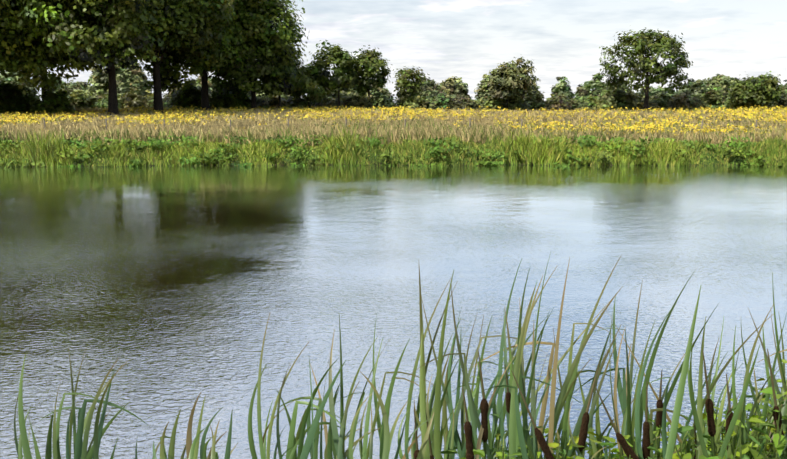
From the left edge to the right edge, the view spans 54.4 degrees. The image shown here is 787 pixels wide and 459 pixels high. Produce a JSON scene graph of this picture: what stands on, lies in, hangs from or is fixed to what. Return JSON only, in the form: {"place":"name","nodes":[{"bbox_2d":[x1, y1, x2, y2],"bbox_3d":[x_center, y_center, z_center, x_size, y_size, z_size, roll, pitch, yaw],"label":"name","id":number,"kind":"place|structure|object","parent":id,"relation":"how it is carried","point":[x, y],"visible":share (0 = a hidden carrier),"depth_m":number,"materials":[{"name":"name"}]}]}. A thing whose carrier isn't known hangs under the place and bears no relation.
{"place":"outdoors","nodes":[
{"label":"outdoors","id":0,"kind":"place"},
{"bbox_2d":[0,148,784,166],"bbox_3d":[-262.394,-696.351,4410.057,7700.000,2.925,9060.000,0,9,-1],"label":"plants","id":1,"kind":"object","parent":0,"point":[376,161],"depth_m":39.12,"materials":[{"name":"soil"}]},
{"bbox_2d":[0,79,36,113],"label":"bush","id":2,"kind":"object","parent":1,"relation":"on","point":[15,96],"visible":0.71,"depth_m":86.49,"materials":[{"name":"green plant"}]},
{"bbox_2d":[0,71,39,99],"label":"hedge bush","id":3,"kind":"object","parent":1,"relation":"on","point":[12,77],"visible":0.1,"depth_m":166.40,"materials":[{"name":"green plant"}]},
{"bbox_2d":[0,0,96,94],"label":"tree","id":4,"kind":"object","parent":1,"relation":"on","point":[12,36],"visible":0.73,"depth_m":74.42,"materials":[{"name":"green plant"}]},
{"bbox_2d":[20,86,79,114],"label":"bush","id":5,"kind":"object","parent":1,"relation":"on","point":[56,103],"visible":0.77,"depth_m":82.45,"materials":[{"name":"green plant"}]},
{"bbox_2d":[2,6,102,99],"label":"tree","id":6,"kind":"object","parent":1,"relation":"on","point":[72,68],"depth_m":88.95,"materials":[{"name":"green plant"}]},
{"bbox_2d":[40,75,67,97],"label":"hedge bush","id":7,"kind":"object","parent":1,"relation":"on","point":[59,85],"visible":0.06,"depth_m":170.94,"materials":[{"name":"green plant"}]},
{"bbox_2d":[60,80,89,97],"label":"hedge bush","id":8,"kind":"object","parent":1,"relation":"on","point":[72,86],"visible":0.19,"depth_m":169.19,"materials":[{"name":"green plant"}]},
{"bbox_2d":[68,89,91,108],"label":"hedge bush","id":9,"kind":"object","parent":1,"relation":"on","point":[78,100],"visible":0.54,"depth_m":103.36,"materials":[{"name":"green plant"}]},
{"bbox_2d":[84,91,101,108],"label":"hedge bush","id":10,"kind":"object","parent":1,"relation":"on","point":[94,98],"visible":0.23,"depth_m":105.66,"materials":[{"name":"green plant"}]},
{"bbox_2d":[16,0,179,114],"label":"tree","id":11,"kind":"object","parent":1,"relation":"on","point":[68,39],"visible":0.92,"depth_m":73.29,"materials":[{"name":"green plant"}]},
{"bbox_2d":[93,94,122,108],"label":"hedge bush","id":12,"kind":"object","parent":1,"relation":"on","point":[102,104],"visible":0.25,"depth_m":104.37,"materials":[{"name":"green plant"}]},
{"bbox_2d":[83,51,152,103],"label":"hedge bush","id":13,"kind":"object","parent":1,"relation":"on","point":[127,77],"visible":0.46,"depth_m":165.52,"materials":[{"name":"green plant"}]},
{"bbox_2d":[117,95,129,106],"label":"hedge bush","id":14,"kind":"object","parent":1,"relation":"on","point":[120,101],"visible":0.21,"depth_m":105.38,"materials":[{"name":"green plant"}]},
{"bbox_2d":[118,93,134,107],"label":"hedge bush","id":15,"kind":"object","parent":1,"relation":"on","point":[126,100],"visible":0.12,"depth_m":105.09,"materials":[{"name":"green plant"}]},
{"bbox_2d":[121,87,145,107],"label":"hedge bush","id":16,"kind":"object","parent":1,"relation":"on","point":[135,96],"visible":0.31,"depth_m":104.31,"materials":[{"name":"green plant"}]},
{"bbox_2d":[129,98,149,108],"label":"hedge bush","id":17,"kind":"object","parent":1,"relation":"on","point":[144,104],"visible":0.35,"depth_m":103.60,"materials":[{"name":"green plant"}]},
{"bbox_2d":[143,89,162,105],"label":"hedge bush","id":18,"kind":"object","parent":1,"relation":"on","point":[150,97],"visible":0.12,"depth_m":105.50,"materials":[{"name":"green plant"}]},
{"bbox_2d":[147,96,170,108],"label":"hedge bush","id":19,"kind":"object","parent":1,"relation":"on","point":[164,100],"visible":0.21,"depth_m":104.14,"materials":[{"name":"green plant"}]},
{"bbox_2d":[80,0,240,113],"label":"tree","id":20,"kind":"object","parent":1,"relation":"on","point":[184,29],"visible":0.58,"depth_m":82.17,"materials":[{"name":"green plant"}]},
{"bbox_2d":[163,88,177,100],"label":"hedge bush","id":21,"kind":"object","parent":1,"relation":"on","point":[168,95],"visible":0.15,"depth_m":106.12,"materials":[{"name":"green plant"}]},
{"bbox_2d":[165,76,212,109],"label":"bush","id":22,"kind":"object","parent":1,"relation":"on","point":[188,98],"visible":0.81,"depth_m":98.03,"materials":[{"name":"green plant"}]},
{"bbox_2d":[136,0,271,110],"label":"tree","id":23,"kind":"object","parent":1,"relation":"on","point":[167,78],"visible":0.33,"depth_m":90.44,"materials":[{"name":"green plant"}]},
{"bbox_2d":[194,75,220,91],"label":"hedge bush","id":24,"kind":"object","parent":1,"relation":"on","point":[198,81],"visible":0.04,"depth_m":169.59,"materials":[{"name":"green plant"}]},
{"bbox_2d":[209,83,250,109],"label":"bush","id":25,"kind":"object","parent":1,"relation":"on","point":[223,100],"visible":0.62,"depth_m":99.95,"materials":[{"name":"green plant"}]},
{"bbox_2d":[202,0,309,109],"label":"tree","id":26,"kind":"object","parent":1,"relation":"on","point":[284,35],"visible":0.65,"depth_m":93.27,"materials":[{"name":"green plant"}]},
{"bbox_2d":[256,95,277,108],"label":"hedge bush","id":27,"kind":"object","parent":1,"relation":"on","point":[262,99],"visible":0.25,"depth_m":105.06,"materials":[{"name":"green plant"}]},
{"bbox_2d":[256,88,291,99],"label":"hedge bush","id":28,"kind":"object","parent":1,"relation":"on","point":[283,96],"visible":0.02,"depth_m":169.43,"materials":[{"name":"green plant"}]},
{"bbox_2d":[263,96,285,109],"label":"hedge bush","id":29,"kind":"object","parent":1,"relation":"on","point":[274,101],"visible":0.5,"depth_m":104.07,"materials":[{"name":"green plant"}]},
{"bbox_2d":[256,49,305,108],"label":"tree","id":30,"kind":"object","parent":1,"relation":"on","point":[265,78],"visible":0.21,"depth_m":99.89,"materials":[{"name":"green plant"}]},
{"bbox_2d":[281,96,292,107],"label":"hedge bush","id":31,"kind":"object","parent":1,"relation":"on","point":[288,98],"visible":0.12,"depth_m":105.89,"materials":[{"name":"green plant"}]},
{"bbox_2d":[283,96,313,108],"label":"hedge bush","id":32,"kind":"object","parent":1,"relation":"on","point":[294,103],"visible":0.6,"depth_m":105.14,"materials":[{"name":"green plant"}]},
{"bbox_2d":[286,61,330,107],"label":"tree","id":33,"kind":"object","parent":1,"relation":"on","point":[312,90],"visible":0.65,"depth_m":102.45,"materials":[{"name":"green plant"}]},
{"bbox_2d":[310,98,333,108],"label":"hedge bush","id":34,"kind":"object","parent":1,"relation":"on","point":[316,104],"visible":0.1,"depth_m":105.85,"materials":[{"name":"green plant"}]},
{"bbox_2d":[321,88,337,100],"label":"hedge bush","id":35,"kind":"object","parent":1,"relation":"on","point":[331,95],"visible":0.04,"depth_m":169.26,"materials":[{"name":"green plant"}]},
{"bbox_2d":[320,97,341,108],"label":"hedge bush","id":36,"kind":"object","parent":1,"relation":"on","point":[329,104],"visible":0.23,"depth_m":105.69,"materials":[{"name":"green plant"}]},
{"bbox_2d":[309,40,363,107],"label":"tree","id":37,"kind":"object","parent":1,"relation":"on","point":[339,79],"visible":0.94,"depth_m":102.26,"materials":[{"name":"green plant"}]},
{"bbox_2d":[335,92,352,105],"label":"hedge bush","id":38,"kind":"object","parent":1,"relation":"on","point":[345,98],"visible":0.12,"depth_m":105.81,"materials":[{"name":"green plant"}]},
{"bbox_2d":[334,88,366,99],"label":"hedge bush","id":39,"kind":"object","parent":1,"relation":"on","point":[350,92],"visible":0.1,"depth_m":169.91,"materials":[{"name":"green plant"}]},
{"bbox_2d":[340,95,371,109],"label":"hedge bush","id":40,"kind":"object","parent":1,"relation":"on","point":[358,102],"visible":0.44,"depth_m":104.47,"materials":[{"name":"green plant"}]},
{"bbox_2d":[345,45,391,102],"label":"tree","id":41,"kind":"object","parent":1,"relation":"on","point":[370,62],"visible":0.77,"depth_m":104.38,"materials":[{"name":"green plant"}]},
{"bbox_2d":[361,95,375,106],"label":"hedge bush","id":42,"kind":"object","parent":1,"relation":"on","point":[365,100],"visible":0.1,"depth_m":105.74,"materials":[{"name":"green plant"}]},
{"bbox_2d":[367,100,383,109],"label":"hedge bush","id":43,"kind":"object","parent":1,"relation":"on","point":[378,103],"visible":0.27,"depth_m":103.89,"materials":[{"name":"green plant"}]},
{"bbox_2d":[363,90,394,109],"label":"hedge bush","id":44,"kind":"object","parent":1,"relation":"on","point":[379,95],"visible":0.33,"depth_m":105.34,"materials":[{"name":"green plant"}]},
{"bbox_2d":[366,84,393,102],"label":"hedge bush","id":45,"kind":"object","parent":1,"relation":"on","point":[386,91],"visible":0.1,"depth_m":168.87,"materials":[{"name":"green plant"}]},
{"bbox_2d":[0,106,786,146],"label":"meadow grass","id":46,"kind":"structure","parent":1,"relation":"on","point":[417,128],"depth_m":52.33,"materials":[{"name":"yellow plant"}]},
{"bbox_2d":[0,121,786,166],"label":"bank grass","id":47,"kind":"structure","parent":1,"relation":"on","point":[538,152],"depth_m":39.09,"materials":[{"name":"green plant"}]},
{"bbox_2d":[0,134,786,168],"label":"bank herbs","id":48,"kind":"object","parent":1,"relation":"on","point":[287,139],"visible":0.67,"depth_m":39.09,"materials":[{"name":"green plant"}]},
{"bbox_2d":[0,104,786,137],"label":"yellow wildflowers","id":49,"kind":"object","parent":1,"relation":"on","point":[550,124],"visible":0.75,"depth_m":70.75,"materials":[{"name":"yellow plant"}]},
{"bbox_2d":[0,118,786,130],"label":"wildflowers","id":50,"kind":"object","parent":1,"relation":"on","point":[642,121],"visible":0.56,"depth_m":51.54,"materials":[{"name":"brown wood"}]},
{"bbox_2d":[393,98,403,109],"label":"hedge bush","id":51,"kind":"object","parent":1,"relation":"on","point":[398,103],"visible":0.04,"depth_m":107.17,"materials":[{"name":"green plant"}]},
{"bbox_2d":[14,252,786,458],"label":"cattail leaves","id":52,"kind":"object","parent":1,"relation":"on","point":[516,433],"visible":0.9,"depth_m":2.26,"materials":[{"name":"green plant"}]},
{"bbox_2d":[397,93,418,108],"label":"hedge bush","id":53,"kind":"object","parent":1,"relation":"on","point":[406,100],"visible":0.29,"depth_m":105.61,"materials":[{"name":"green plant"}]},
{"bbox_2d":[392,66,426,102],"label":"tree","id":54,"kind":"object","parent":1,"relation":"on","point":[409,87],"visible":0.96,"depth_m":104.79,"materials":[{"name":"green plant"}]},
{"bbox_2d":[403,93,433,110],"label":"hedge bush","id":55,"kind":"object","parent":1,"relation":"on","point":[414,102],"visible":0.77,"depth_m":104.46,"materials":[{"name":"green plant"}]},
{"bbox_2d":[417,73,446,103],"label":"hedge bush","id":56,"kind":"object","parent":1,"relation":"on","point":[430,90],"visible":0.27,"depth_m":167.37,"materials":[{"name":"green plant"}]},
{"bbox_2d":[428,100,447,108],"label":"hedge bush","id":57,"kind":"object","parent":1,"relation":"on","point":[435,105],"visible":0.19,"depth_m":104.87,"materials":[{"name":"green plant"}]},
{"bbox_2d":[434,91,455,109],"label":"hedge bush","id":58,"kind":"object","parent":1,"relation":"on","point":[444,101],"visible":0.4,"depth_m":104.88,"materials":[{"name":"green plant"}]},
{"bbox_2d":[436,76,472,100],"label":"hedge bush","id":59,"kind":"object","parent":1,"relation":"on","point":[454,87],"visible":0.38,"depth_m":169.51,"materials":[{"name":"green plant"}]},
{"bbox_2d":[448,97,476,110],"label":"hedge bush","id":60,"kind":"object","parent":1,"relation":"on","point":[457,105],"visible":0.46,"depth_m":104.70,"materials":[{"name":"green plant"}]},
{"bbox_2d":[461,95,482,110],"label":"hedge bush","id":61,"kind":"object","parent":1,"relation":"on","point":[473,105],"visible":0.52,"depth_m":104.73,"materials":[{"name":"green plant"}]},
{"bbox_2d":[463,99,485,108],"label":"hedge bush","id":62,"kind":"object","parent":1,"relation":"on","point":[479,103],"visible":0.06,"depth_m":108.80,"materials":[{"name":"green plant"}]},
{"bbox_2d":[474,74,490,103],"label":"hedge bush","id":63,"kind":"object","parent":1,"relation":"on","point":[481,93],"visible":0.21,"depth_m":169.85,"materials":[{"name":"green plant"}]},
{"bbox_2d":[481,96,517,110],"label":"hedge bush","id":64,"kind":"object","parent":1,"relation":"on","point":[495,103],"visible":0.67,"depth_m":105.08,"materials":[{"name":"green plant"}]},
{"bbox_2d":[483,57,539,107],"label":"tree","id":65,"kind":"object","parent":1,"relation":"on","point":[506,80],"visible":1,"depth_m":102.85,"materials":[{"name":"green plant"}]},
{"bbox_2d":[505,95,529,110],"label":"hedge bush","id":66,"kind":"object","parent":1,"relation":"on","point":[520,103],"visible":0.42,"depth_m":105.90,"materials":[{"name":"green plant"}]},
{"bbox_2d":[522,83,542,102],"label":"hedge bush","id":67,"kind":"object","parent":1,"relation":"on","point":[528,99],"visible":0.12,"depth_m":172.94,"materials":[{"name":"green plant"}]},
{"bbox_2d":[528,91,549,109],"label":"hedge bush","id":68,"kind":"object","parent":1,"relation":"on","point":[535,104],"visible":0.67,"depth_m":105.29,"materials":[{"name":"green plant"}]},
{"bbox_2d":[543,93,571,110],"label":"hedge bush","id":69,"kind":"object","parent":1,"relation":"on","point":[558,102],"visible":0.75,"depth_m":104.03,"materials":[{"name":"green plant"}]},
{"bbox_2d":[550,76,573,98],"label":"hedge bush","id":70,"kind":"object","parent":1,"relation":"on","point":[563,87],"visible":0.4,"depth_m":171.84,"materials":[{"name":"green plant"}]},
{"bbox_2d":[573,95,586,103],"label":"hedge bush","id":71,"kind":"object","parent":1,"relation":"on","point":[580,99],"visible":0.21,"depth_m":107.48,"materials":[{"name":"green plant"}]},
{"bbox_2d":[569,98,591,111],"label":"hedge bush","id":72,"kind":"object","parent":1,"relation":"on","point":[575,104],"visible":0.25,"depth_m":105.11,"materials":[{"name":"green plant"}]},
{"bbox_2d":[574,86,589,97],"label":"hedge bush","id":73,"kind":"object","parent":1,"relation":"on","point":[581,91],"visible":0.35,"depth_m":170.59,"materials":[{"name":"green plant"}]},
{"bbox_2d":[578,74,605,106],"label":"hedge bush","id":74,"kind":"object","parent":1,"relation":"on","point":[595,82],"visible":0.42,"depth_m":171.43,"materials":[{"name":"green plant"}]},
{"bbox_2d":[585,95,611,109],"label":"hedge bush","id":75,"kind":"object","parent":1,"relation":"on","point":[594,102],"visible":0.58,"depth_m":105.38,"materials":[{"name":"green plant"}]},
{"bbox_2d":[441,359,786,458],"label":"bank herb","id":76,"kind":"object","parent":1,"relation":"on","point":[746,447],"depth_m":2.01,"materials":[{"name":"green plant"}]},
{"bbox_2d":[597,82,634,97],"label":"hedge bush","id":77,"kind":"object","parent":1,"relation":"on","point":[615,88],"visible":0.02,"depth_m":170.33,"materials":[{"name":"green plant"}]},
{"bbox_2d":[596,88,640,110],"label":"hedge bush","id":78,"kind":"object","parent":1,"relation":"on","point":[627,100],"visible":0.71,"depth_m":106.03,"materials":[{"name":"green plant"}]},
{"bbox_2d":[635,90,644,105],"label":"hedge bush","id":79,"kind":"object","parent":1,"relation":"on","point":[640,99],"depth_m":107.99,"materials":[{"name":"green plant"}]},
{"bbox_2d":[597,27,692,110],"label":"oak tree","id":80,"kind":"object","parent":1,"relation":"on","point":[661,44],"visible":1,"depth_m":101.03,"materials":[{"name":"green plant"}]},
{"bbox_2d":[636,86,659,101],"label":"hedge bush","id":81,"kind":"object","parent":1,"relation":"on","point":[653,91],"visible":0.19,"depth_m":172.92,"materials":[{"name":"green plant"}]},
{"bbox_2d":[637,95,660,110],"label":"hedge bush","id":82,"kind":"object","parent":1,"relation":"on","point":[653,105],"visible":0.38,"depth_m":106.48,"materials":[{"name":"green plant"}]},
{"bbox_2d":[651,96,670,109],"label":"hedge bush","id":83,"kind":"object","parent":1,"relation":"on","point":[661,101],"visible":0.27,"depth_m":107.20,"materials":[{"name":"green plant"}]},
{"bbox_2d":[649,85,675,104],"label":"hedge bush","id":84,"kind":"object","parent":1,"relation":"on","point":[660,89],"visible":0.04,"depth_m":173.63,"materials":[{"name":"green plant"}]},
{"bbox_2d":[652,90,675,105],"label":"hedge bush","id":85,"kind":"object","parent":1,"relation":"on","point":[667,97],"visible":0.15,"depth_m":108.56,"materials":[{"name":"green plant"}]},
{"bbox_2d":[665,92,692,109],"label":"hedge bush","id":86,"kind":"object","parent":1,"relation":"on","point":[678,101],"visible":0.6,"depth_m":106.08,"materials":[{"name":"green plant"}]},
{"bbox_2d":[676,78,702,97],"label":"hedge bush","id":87,"kind":"object","parent":1,"relation":"on","point":[694,84],"visible":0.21,"depth_m":173.26,"materials":[{"name":"green plant"}]},
{"bbox_2d":[676,94,708,110],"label":"hedge bush","id":88,"kind":"object","parent":1,"relation":"on","point":[697,102],"visible":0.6,"depth_m":106.18,"materials":[{"name":"green plant"}]},
{"bbox_2d":[697,86,724,110],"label":"hedge bush","id":89,"kind":"object","parent":1,"relation":"on","point":[709,96],"visible":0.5,"depth_m":107.09,"materials":[{"name":"green plant"}]},
{"bbox_2d":[697,74,739,104],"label":"hedge bush","id":90,"kind":"object","parent":1,"relation":"on","point":[723,82],"visible":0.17,"depth_m":170.19,"materials":[{"name":"green plant"}]},
{"bbox_2d":[712,99,736,108],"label":"hedge bush","id":91,"kind":"object","parent":1,"relation":"on","point":[725,102],"visible":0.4,"depth_m":106.19,"materials":[{"name":"green plant"}]},
{"bbox_2d":[721,71,785,108],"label":"tree","id":92,"kind":"object","parent":1,"relation":"on","point":[762,89],"visible":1,"depth_m":101.94,"materials":[{"name":"green plant"}]},
{"bbox_2d":[771,93,786,108],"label":"hedge bush","id":93,"kind":"object","parent":1,"relation":"on","point":[783,102],"visible":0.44,"depth_m":105.47,"materials":[{"name":"green plant"}]},
{"bbox_2d":[779,84,784,93],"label":"hedge bush","id":94,"kind":"object","parent":1,"relation":"on","point":[782,86],"visible":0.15,"depth_m":172.11,"materials":[{"name":"green plant"}]},
{"bbox_2d":[0,165,786,458],"bbox_3d":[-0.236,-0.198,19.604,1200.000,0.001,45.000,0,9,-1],"label":"river water","id":95,"kind":"structure","parent":0,"point":[176,285],"depth_m":12.77,"materials":[{"name":"grey liquid"}]},
{"bbox_2d":[31,0,786,104],"label":"sky","id":96,"kind":"structure","parent":0,"point":[466,39],"materials":[{"name":"white"}]},
{"bbox_2d":[414,349,783,458],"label":"cattails","id":97,"kind":"object","parent":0,"point":[583,432],"visible":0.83,"depth_m":1.91,"materials":[{"name":"brown plant"}]}
]}

